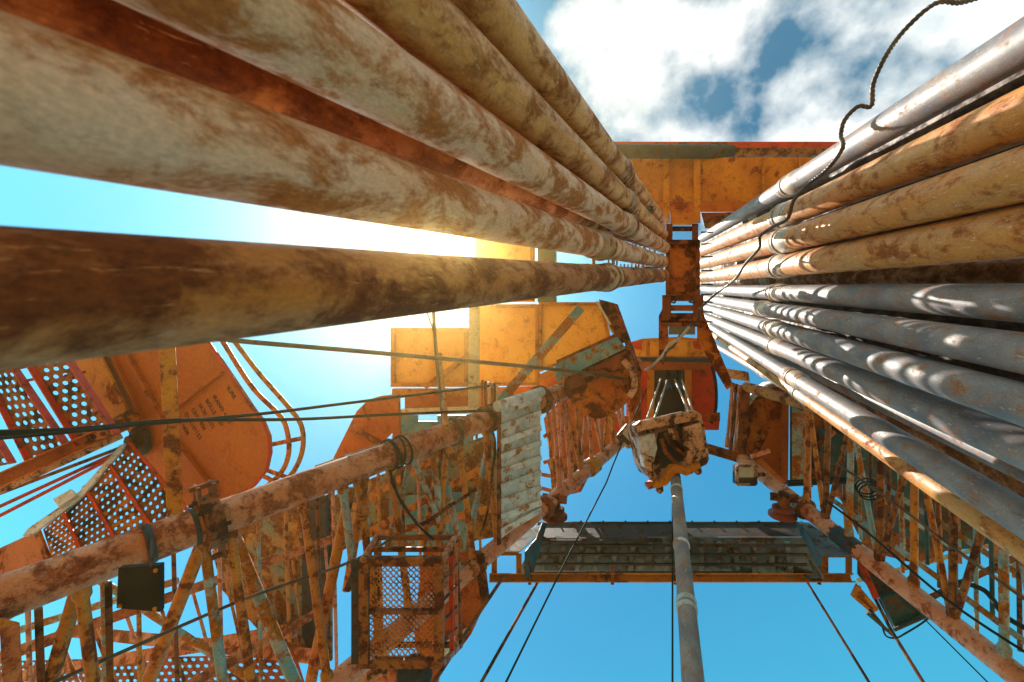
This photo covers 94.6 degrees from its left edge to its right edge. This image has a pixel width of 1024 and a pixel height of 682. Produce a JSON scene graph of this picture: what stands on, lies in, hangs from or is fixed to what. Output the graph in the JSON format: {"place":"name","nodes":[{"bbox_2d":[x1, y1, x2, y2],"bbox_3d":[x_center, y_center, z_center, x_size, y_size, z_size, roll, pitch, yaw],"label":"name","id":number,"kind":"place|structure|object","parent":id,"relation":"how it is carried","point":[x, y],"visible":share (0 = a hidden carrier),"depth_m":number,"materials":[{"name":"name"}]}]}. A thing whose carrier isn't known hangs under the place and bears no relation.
{"place":"outdoors","nodes":[
{"label":"outdoors","id":0,"kind":"place"},
{"bbox_2d":[0,0,1023,681],"label":"sky","id":1,"kind":"structure","parent":0,"point":[648,70],"materials":[{"name":"blue"}]},
{"bbox_2d":[829,446,1023,596],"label":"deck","id":2,"kind":"structure","parent":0,"point":[965,529],"depth_m":6.19,"materials":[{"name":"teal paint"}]},
{"label":"rig floor","id":3,"kind":"structure","parent":0,"visible":0},
{"bbox_2d":[0,0,655,250],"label":"drill pipe","id":4,"kind":"object","parent":3,"relation":"on","point":[117,27],"visible":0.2,"depth_m":0.56,"materials":[{"name":"metal"}]},
{"bbox_2d":[646,206,653,213],"bbox_3d":[0.752,-0.771,2.994,0.197,0.184,0.274,27,-80,18],"label":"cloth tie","id":5,"kind":"object","parent":4,"relation":"attached to","point":[651,209],"visible":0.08,"depth_m":3.01,"materials":[{"name":"brown fabric"}]},
{"bbox_2d":[0,10,668,267],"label":"drill pipe","id":6,"kind":"object","parent":3,"relation":"on","point":[71,106],"visible":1,"depth_m":0.42,"materials":[{"name":"metal"}]},
{"bbox_2d":[0,225,668,370],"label":"drill pipe","id":7,"kind":"object","parent":3,"relation":"on","point":[69,295],"visible":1,"depth_m":0.42,"materials":[{"name":"metal"}]},
{"bbox_2d":[114,0,670,253],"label":"drill pipe","id":8,"kind":"object","parent":3,"relation":"on","point":[337,52],"visible":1,"depth_m":0.58,"materials":[{"name":"metal"}]},
{"bbox_2d":[337,0,667,240],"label":"drill pipe","id":9,"kind":"object","parent":3,"relation":"on","point":[450,42],"visible":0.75,"depth_m":0.84,"materials":[{"name":"metal"}]},
{"bbox_2d":[0,357,1023,681],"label":"drilling mast","id":10,"kind":"object","parent":3,"relation":"on","point":[204,525],"visible":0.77,"depth_m":3.31,"materials":[{"name":"brown metal"}]},
{"bbox_2d":[0,440,16,465],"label":"perforated tread","id":11,"kind":"object","parent":10,"relation":"attached to","point":[6,454],"visible":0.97,"depth_m":3.84,"materials":[{"name":"red paint"}]},
{"bbox_2d":[0,581,113,681],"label":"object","id":12,"kind":"object","parent":10,"relation":"attached to","point":[11,656],"visible":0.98,"depth_m":2.18,"materials":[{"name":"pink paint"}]},
{"bbox_2d":[0,425,127,439],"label":"cable","id":13,"kind":"object","parent":10,"relation":"attached to","point":[60,432],"visible":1,"depth_m":2.30,"materials":[{"name":"black rubber"}]},
{"bbox_2d":[0,367,129,516],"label":"tread stringer","id":14,"kind":"object","parent":10,"relation":"attached to","point":[29,471],"visible":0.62,"depth_m":3.51,"materials":[{"name":"orange paint"}]},
{"bbox_2d":[0,369,74,460],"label":"perforated tread","id":15,"kind":"object","parent":14,"relation":"on","point":[27,451],"visible":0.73,"depth_m":3.75,"materials":[{"name":"red paint"}]},
{"bbox_2d":[26,361,120,446],"bbox_3d":[-3.357,0.349,3.547,1.296,0.050,0.395,45,-75,14],"label":"perforated tread","id":16,"kind":"object","parent":14,"relation":"on","point":[57,403],"visible":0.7,"depth_m":3.53,"materials":[{"name":"red paint"}]},
{"bbox_2d":[0,441,188,619],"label":"perforated guard","id":17,"kind":"object","parent":10,"relation":"attached to","point":[30,547],"visible":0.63,"depth_m":3.32,"materials":[{"name":"red paint"}]},
{"bbox_2d":[116,523,163,611],"bbox_3d":[-1.716,1.017,2.188,0.509,0.309,0.283,0,-89,21],"label":"junction box","id":18,"kind":"object","parent":10,"relation":"attached to","point":[140,586],"visible":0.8,"depth_m":2.02,"materials":[{"name":"black metal"}]},
{"bbox_2d":[0,624,328,681],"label":"perforated deck","id":19,"kind":"structure","parent":10,"relation":"attached to","point":[125,660],"depth_m":4.98,"materials":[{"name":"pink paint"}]},
{"bbox_2d":[159,347,183,515],"bbox_3d":[-2.148,0.478,2.975,0.093,0.197,1.190,-11,-93,20],"label":"square post","id":20,"kind":"object","parent":10,"relation":"attached to","point":[171,444],"visible":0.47,"depth_m":2.94,"materials":[{"name":"metal"}]},
{"bbox_2d":[75,342,272,505],"bbox_3d":[-3.035,0.353,3.954,1.412,0.180,2.638,-45,-104,15],"label":"platform","id":21,"kind":"object","parent":10,"relation":"attached to","point":[234,457],"visible":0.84,"depth_m":3.86,"materials":[{"name":"orange paint"}]},
{"bbox_2d":[220,342,305,483],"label":"curved rails","id":22,"kind":"object","parent":21,"relation":"attached to","point":[288,440],"visible":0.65,"depth_m":3.79,"materials":[{"name":"metal"}]},
{"bbox_2d":[51,536,393,681],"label":"cable","id":23,"kind":"object","parent":10,"relation":"attached to","point":[100,661],"visible":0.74,"depth_m":2.52,"materials":[{"name":"metal"}]},
{"bbox_2d":[0,385,489,433],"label":"cable","id":24,"kind":"object","parent":10,"relation":"attached to","point":[241,415],"visible":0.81,"depth_m":3.03,"materials":[{"name":"black rubber"}]},
{"bbox_2d":[0,409,492,435],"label":"cable","id":25,"kind":"object","parent":10,"relation":"attached to","point":[282,419],"visible":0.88,"depth_m":3.00,"materials":[{"name":"black metal"}]},
{"bbox_2d":[212,493,332,660],"bbox_3d":[-2.623,2.383,5.044,1.726,0.130,1.745,0,-89,21],"label":"mottled panel","id":26,"kind":"object","parent":10,"relation":"attached to","point":[272,536],"visible":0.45,"depth_m":4.97,"materials":[{"name":"metal"}]},
{"bbox_2d":[315,394,400,466],"bbox_3d":[-1.618,0.874,4.180,1.052,1.012,0.509,-24,-98,19],"label":"curved guard","id":27,"kind":"object","parent":10,"relation":"attached to","point":[363,433],"visible":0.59,"depth_m":4.60,"materials":[{"name":"orange paint"}]},
{"bbox_2d":[379,435,418,522],"bbox_3d":[-0.840,1.023,3.437,0.268,0.222,0.670,0,-89,21],"label":"rope coil","id":28,"kind":"object","parent":10,"relation":"on","point":[396,448],"visible":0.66,"depth_m":3.36,"materials":[{"name":"black rubber"}]},
{"bbox_2d":[389,470,433,540],"bbox_3d":[-0.712,1.134,3.221,0.108,0.112,0.561,-46,-104,15],"label":"hanging rope","id":29,"kind":"object","parent":28,"relation":"hanging from","point":[409,513],"visible":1,"depth_m":3.25,"materials":[{"name":"black rubber"}]},
{"bbox_2d":[344,535,462,668],"bbox_3d":[-0.669,1.680,3.006,0.705,0.705,0.857,0,-89,21],"label":"wire basket","id":30,"kind":"object","parent":10,"relation":"hanging from","point":[362,611],"visible":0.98,"depth_m":2.74,"materials":[{"name":"metal"}]},
{"bbox_2d":[335,436,496,549],"bbox_3d":[-1.124,1.923,5.126,2.563,0.405,1.098,-26,-98,19],"label":"mottled board","id":31,"kind":"object","parent":10,"relation":"attached to","point":[473,450],"visible":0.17,"depth_m":5.05,"materials":[{"name":"blue paint"}]},
{"bbox_2d":[390,328,475,459],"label":"side platform","id":32,"kind":"structure","parent":10,"relation":"attached to","point":[415,372],"depth_m":5.90,"materials":[{"name":"yellow paint"}]},
{"bbox_2d":[432,312,441,423],"bbox_3d":[-0.668,0.144,3.975,0.153,0.457,1.189,-18,-95,20],"label":"hanging rope","id":33,"kind":"object","parent":10,"relation":"hanging from","point":[436,346],"visible":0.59,"depth_m":4.16,"materials":[{"name":"metal"}]},
{"bbox_2d":[438,353,449,429],"bbox_3d":[-0.600,0.411,3.937,0.116,0.517,0.663,-33,-100,18],"label":"pipe line","id":34,"kind":"object","parent":10,"relation":"on","point":[445,422],"visible":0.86,"depth_m":3.89,"materials":[{"name":"paint"}]},
{"bbox_2d":[427,313,439,380],"bbox_3d":[-0.685,0.050,4.141,0.066,0.236,0.830,-22,-97,19],"label":"hanging rope","id":35,"kind":"object","parent":34,"relation":"hanging from","point":[436,350],"visible":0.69,"depth_m":4.12,"materials":[{"name":"fabric"}]},
{"bbox_2d":[419,487,477,525],"bbox_3d":[-0.458,1.187,3.371,0.390,0.301,0.040,-36,-101,17],"label":"chain line","id":36,"kind":"object","parent":10,"relation":"hanging from","point":[446,507],"visible":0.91,"depth_m":3.34,"materials":[{"name":"metal"}]},
{"bbox_2d":[414,550,488,655],"bbox_3d":[-0.560,2.238,3.781,0.706,0.316,1.086,0,-89,21],"label":"orange cover","id":37,"kind":"object","parent":10,"relation":"attached to","point":[474,594],"visible":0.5,"depth_m":3.85,"materials":[{"name":"metal"}]},
{"bbox_2d":[356,653,439,681],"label":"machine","id":38,"kind":"object","parent":37,"relation":"attached to","point":[399,675],"visible":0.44,"depth_m":3.19,"materials":[{"name":"metal"}]},
{"bbox_2d":[442,417,464,462],"bbox_3d":[-0.465,0.766,3.786,0.230,0.234,0.308,-43,-103,16],"label":"rope coil","id":39,"kind":"object","parent":10,"relation":"on","point":[461,428],"visible":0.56,"depth_m":3.76,"materials":[{"name":"fabric"}]},
{"bbox_2d":[432,574,505,681],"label":"guy wire","id":40,"kind":"object","parent":10,"relation":"attached to","point":[467,630],"visible":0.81,"depth_m":3.43,"materials":[{"name":"brown metal"}]},
{"bbox_2d":[476,404,496,536],"bbox_3d":[-0.234,1.074,4.051,0.277,0.426,1.040,0,-89,21],"label":"rope coil","id":41,"kind":"object","parent":10,"relation":"on","point":[493,416],"visible":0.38,"depth_m":4.02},
{"bbox_2d":[480,380,497,406],"bbox_3d":[-0.209,0.535,4.184,0.159,0.111,0.380,0,-89,21],"label":"hanging sheaf","id":42,"kind":"object","parent":10,"relation":"attached to","point":[492,396],"visible":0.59,"depth_m":4.19,"materials":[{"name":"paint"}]},
{"bbox_2d":[493,387,545,544],"bbox_3d":[0.087,1.044,4.160,0.256,0.810,1.196,-2,-90,21],"label":"corrugated panel","id":43,"kind":"object","parent":10,"relation":"attached to","point":[519,471],"visible":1,"depth_m":4.09,"materials":[{"name":"white paint"}]},
{"bbox_2d":[542,493,566,523],"bbox_3d":[0.421,1.637,4.704,0.259,0.259,0.268,0,-89,21],"label":"guide sheave","id":44,"kind":"object","parent":10,"relation":"attached to","point":[559,516],"visible":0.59,"depth_m":4.62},
{"bbox_2d":[468,239,665,418],"bbox_3d":[0.852,-0.347,6.584,3.328,5.257,2.840,0,-89,21],"label":"working board","id":45,"kind":"object","parent":10,"relation":"attached to","point":[549,332],"visible":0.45,"depth_m":6.49,"materials":[{"name":"yellow paint"}]},
{"bbox_2d":[302,212,468,320],"bbox_3d":[-1.351,-0.826,5.194,1.941,0.994,0.060,39,-77,16],"label":"guy wire","id":46,"kind":"object","parent":45,"relation":"attached to","point":[353,243],"visible":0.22,"depth_m":5.00,"materials":[{"name":"metal"}]},
{"bbox_2d":[220,339,627,380],"bbox_3d":[-0.500,0.155,3.846,2.644,2.387,0.054,10,-86,20],"label":"cable","id":47,"kind":"object","parent":45,"relation":"attached to","point":[330,348],"visible":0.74,"depth_m":3.64,"materials":[{"name":"metal"}]},
{"bbox_2d":[505,388,646,681],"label":"guy wire","id":48,"kind":"object","parent":10,"relation":"attached to","point":[526,640],"visible":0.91,"depth_m":4.09,"materials":[{"name":"black metal"}]},
{"bbox_2d":[542,399,618,493],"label":"shroud plates","id":49,"kind":"object","parent":10,"relation":"attached to","point":[596,449],"visible":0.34,"depth_m":6.89,"materials":[{"name":"orange paint"}]},
{"bbox_2d":[616,424,630,448],"bbox_3d":[1.291,1.113,5.409,0.204,0.561,0.416,40,-76,16],"label":"floodlight","id":50,"kind":"object","parent":10,"relation":"attached to","point":[622,436],"visible":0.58,"depth_m":5.17,"materials":[{"name":"metal"}]},
{"bbox_2d":[614,337,719,430],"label":"crown block","id":51,"kind":"structure","parent":10,"relation":"on","point":[688,362],"depth_m":6.54,"materials":[{"name":"yellow paint"}]},
{"bbox_2d":[646,378,660,418],"bbox_3d":[1.720,0.673,5.700,0.025,2.154,0.268,6,-87,20],"label":"hoisting line","id":52,"kind":"object","parent":51,"relation":"hanging from","point":[649,411],"visible":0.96,"depth_m":5.50,"materials":[{"name":"metal"}]},
{"bbox_2d":[627,410,708,493],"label":"travelling block","id":53,"kind":"structure","parent":52,"relation":"hanging from","point":[666,448],"depth_m":4.47,"materials":[{"name":"beige paint"}]},
{"bbox_2d":[670,473,704,681],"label":"hanging rod","id":54,"kind":"object","parent":53,"relation":"hanging from","point":[691,663],"visible":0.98,"depth_m":2.46,"materials":[{"name":"grey metal"}]},
{"bbox_2d":[654,380,667,416],"bbox_3d":[1.808,0.668,5.700,0.026,2.161,0.260,11,-85,20],"label":"hoisting line","id":55,"kind":"object","parent":51,"relation":"hanging from","point":[658,406],"visible":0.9,"depth_m":5.49,"materials":[{"name":"metal"}]},
{"bbox_2d":[674,378,688,410],"bbox_3d":[2.032,0.628,5.700,0.274,2.071,0.026,40,-76,16],"label":"hoisting line","id":56,"kind":"object","parent":51,"relation":"hanging from","point":[683,399],"visible":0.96,"depth_m":5.52,"materials":[{"name":"metal"}]},
{"bbox_2d":[681,380,692,409],"bbox_3d":[2.101,0.623,5.700,0.026,2.091,0.227,-46,-104,15],"label":"hoisting line","id":57,"kind":"object","parent":51,"relation":"hanging from","point":[688,399],"visible":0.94,"depth_m":5.48,"materials":[{"name":"metal"}]},
{"bbox_2d":[489,520,855,584],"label":"tray platform","id":58,"kind":"structure","parent":10,"relation":"attached to","point":[612,553],"depth_m":4.48,"materials":[{"name":"grey metal"}]},
{"bbox_2d":[480,583,538,681],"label":"guy wire","id":59,"kind":"object","parent":58,"relation":"attached to","point":[507,636],"visible":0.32,"depth_m":3.78,"materials":[{"name":"black metal"}]},
{"bbox_2d":[807,583,869,681],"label":"guy wire","id":60,"kind":"object","parent":58,"relation":"attached to","point":[841,637],"visible":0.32,"depth_m":3.81,"materials":[{"name":"black metal"}]},
{"bbox_2d":[671,517,673,681],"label":"guy wire","id":61,"kind":"object","parent":10,"relation":"attached to","point":[672,661],"visible":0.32,"depth_m":3.48,"materials":[{"name":"black metal"}]},
{"bbox_2d":[614,142,836,388],"bbox_3d":[3.262,-1.689,6.473,5.067,5.792,4.138,0,-89,21],"label":"racking board","id":62,"kind":"object","parent":10,"relation":"attached to","point":[686,183],"visible":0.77,"depth_m":8.09,"materials":[{"name":"yellow paint"}]},
{"bbox_2d":[644,326,690,370],"bbox_3d":[1.431,0.104,4.431,0.050,1.052,0.637,46,-75,14],"label":"wire rope","id":63,"kind":"object","parent":62,"relation":"attached to","point":[668,346],"visible":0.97,"depth_m":3.94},
{"bbox_2d":[661,0,977,364],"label":"wire rope","id":64,"kind":"object","parent":62,"relation":"attached to","point":[874,80],"visible":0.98,"depth_m":2.45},
{"bbox_2d":[733,464,765,485],"bbox_3d":[2.560,1.411,5.088,0.350,0.391,0.222,0,-89,21],"label":"floodlight","id":65,"kind":"object","parent":10,"relation":"attached to","point":[746,474],"visible":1,"depth_m":4.98,"materials":[{"name":"metal"}]},
{"bbox_2d":[726,368,788,484],"bbox_3d":[2.871,1.003,5.568,0.756,1.380,1.445,0,-89,21],"label":"metal panel","id":66,"kind":"object","parent":10,"relation":"attached to","point":[767,446],"visible":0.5,"depth_m":5.69,"materials":[{"name":"orange paint"}]},
{"bbox_2d":[768,490,798,522],"bbox_3d":[2.692,1.627,4.704,0.259,0.259,0.268,0,-89,21],"label":"guide sheave","id":67,"kind":"object","parent":10,"relation":"attached to","point":[781,510],"visible":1,"depth_m":4.63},
{"bbox_2d":[786,406,856,499],"bbox_3d":[3.284,1.136,4.821,0.774,1.094,1.169,0,-89,21],"label":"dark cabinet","id":68,"kind":"object","parent":10,"relation":"attached to","point":[797,430],"visible":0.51,"depth_m":5.22,"materials":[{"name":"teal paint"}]},
{"bbox_2d":[854,478,875,500],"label":"cable loops","id":69,"kind":"object","parent":10,"relation":"hanging from","point":[858,491],"visible":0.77,"depth_m":3.90,"materials":[{"name":"black rubber"}]},
{"bbox_2d":[850,561,928,638],"bbox_3d":[3.152,2.160,3.989,0.413,0.354,0.660,-43,-103,16],"label":"floodlight","id":70,"kind":"object","parent":10,"relation":"attached to","point":[900,612],"visible":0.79,"depth_m":3.97,"materials":[{"name":"metal"}]},
{"bbox_2d":[857,566,924,681],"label":"guy wire","id":71,"kind":"object","parent":70,"relation":"attached to","point":[910,661],"visible":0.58,"depth_m":3.62,"materials":[{"name":"brown metal"}]},
{"bbox_2d":[924,619,987,681],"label":"guy wire","id":72,"kind":"object","parent":70,"relation":"attached to","point":[955,650],"visible":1,"depth_m":3.65,"materials":[{"name":"black metal"}]},
{"bbox_2d":[824,499,1023,652],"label":"cable","id":73,"kind":"object","parent":10,"relation":"attached to","point":[934,589],"visible":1,"depth_m":3.19,"materials":[{"name":"black rubber"}]},
{"bbox_2d":[834,462,1023,599],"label":"cable","id":74,"kind":"object","parent":10,"relation":"attached to","point":[945,541],"visible":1,"depth_m":3.25,"materials":[{"name":"metal"}]},
{"bbox_2d":[958,579,1023,629],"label":"cable","id":75,"kind":"object","parent":10,"relation":"attached to","point":[989,595],"visible":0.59,"depth_m":3.82,"materials":[{"name":"black rubber"}]},
{"bbox_2d":[451,0,667,226],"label":"drill pipe","id":76,"kind":"object","parent":3,"relation":"on","point":[508,30],"visible":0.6,"depth_m":1.11,"materials":[{"name":"metal"}]},
{"bbox_2d":[716,344,784,390],"bbox_3d":[2.612,0.664,3.506,0.131,11.691,0.131,34,-78,8],"label":"drill pipe","id":77,"kind":"object","parent":3,"relation":"on","point":[728,353],"visible":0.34,"depth_m":7.13,"materials":[{"name":"grey metal"}]},
{"bbox_2d":[699,16,1023,241],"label":"drill pipe","id":78,"kind":"object","parent":3,"relation":"on","point":[995,59],"visible":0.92,"depth_m":1.99,"materials":[{"name":"grey metal"}]},
{"bbox_2d":[704,313,1018,425],"bbox_3d":[2.472,0.102,3.794,0.156,12.150,0.156,43,-75,6],"label":"drill pipe","id":79,"kind":"object","parent":3,"relation":"on","point":[824,355],"visible":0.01,"depth_m":3.64,"materials":[{"name":"grey metal"}]},
{"bbox_2d":[700,86,1023,255],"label":"drill pipe","id":80,"kind":"object","parent":3,"relation":"on","point":[992,127],"visible":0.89,"depth_m":1.92,"materials":[{"name":"orange metal"}]},
{"bbox_2d":[700,145,1023,268],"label":"drill pipe","id":81,"kind":"object","parent":3,"relation":"on","point":[994,181],"visible":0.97,"depth_m":1.86,"materials":[{"name":"orange metal"}]},
{"bbox_2d":[700,204,1023,282],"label":"drill pipe","id":82,"kind":"object","parent":3,"relation":"on","point":[998,234],"visible":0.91,"depth_m":1.93,"materials":[{"name":"orange metal"}]},
{"bbox_2d":[700,283,1023,322],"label":"drill pipe","id":83,"kind":"object","parent":3,"relation":"on","point":[1000,301],"visible":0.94,"depth_m":2.00,"materials":[{"name":"grey metal"}]},
{"bbox_2d":[700,258,1023,284],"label":"drill pipe","id":84,"kind":"object","parent":3,"relation":"on","point":[997,271],"visible":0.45,"depth_m":2.58,"materials":[{"name":"brown metal"}]},
{"bbox_2d":[700,69,1023,245],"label":"drill pipe","id":85,"kind":"object","parent":3,"relation":"on","point":[1003,87],"visible":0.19,"depth_m":2.39,"materials":[{"name":"grey metal"}]},
{"bbox_2d":[700,202,1023,272],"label":"drill pipe","id":86,"kind":"object","parent":3,"relation":"on","point":[802,249],"visible":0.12,"depth_m":3.11,"materials":[{"name":"brown metal"}]},
{"bbox_2d":[700,143,1023,258],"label":"drill pipe","id":87,"kind":"object","parent":3,"relation":"on","point":[873,197],"visible":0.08,"depth_m":2.82,"materials":[{"name":"brown metal"}]},
{"bbox_2d":[703,304,1023,426],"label":"drill pipe","id":88,"kind":"object","parent":3,"relation":"on","point":[999,397],"visible":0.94,"depth_m":1.86,"materials":[{"name":"grey metal"}]},
{"bbox_2d":[703,295,1023,374],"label":"drill pipe","id":89,"kind":"object","parent":3,"relation":"on","point":[997,348],"visible":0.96,"depth_m":1.90,"materials":[{"name":"grey metal"}]},
{"bbox_2d":[704,313,1023,470],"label":"drill pipe","id":90,"kind":"object","parent":3,"relation":"on","point":[1000,439],"visible":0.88,"depth_m":2.00,"materials":[{"name":"grey metal"}]},
{"bbox_2d":[707,303,1023,381],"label":"drill pipe","id":91,"kind":"object","parent":3,"relation":"on","point":[997,372],"visible":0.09,"depth_m":2.33,"materials":[{"name":"grey metal"}]},
{"bbox_2d":[708,323,1023,539],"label":"drill pipe","id":92,"kind":"object","parent":3,"relation":"on","point":[1001,505],"visible":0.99,"depth_m":2.23,"materials":[{"name":"grey metal"}]},
{"bbox_2d":[708,323,1023,482],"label":"drill pipe","id":93,"kind":"object","parent":3,"relation":"on","point":[990,461],"visible":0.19,"depth_m":2.65,"materials":[{"name":"grey metal"}]},
{"bbox_2d":[712,333,1023,564],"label":"drill pipe","id":94,"kind":"object","parent":3,"relation":"on","point":[1004,539],"visible":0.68,"depth_m":2.42,"materials":[{"name":"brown metal"}]},
{"bbox_2d":[713,294,1023,331],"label":"drill pipe","id":95,"kind":"object","parent":3,"relation":"on","point":[1004,325],"visible":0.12,"depth_m":2.34,"materials":[{"name":"grey metal"}]},
{"bbox_2d":[811,378,1023,497],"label":"drill pipe","id":96,"kind":"object","parent":3,"relation":"on","point":[1007,481],"visible":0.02,"depth_m":2.47,"materials":[{"name":"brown metal"}]}
]}

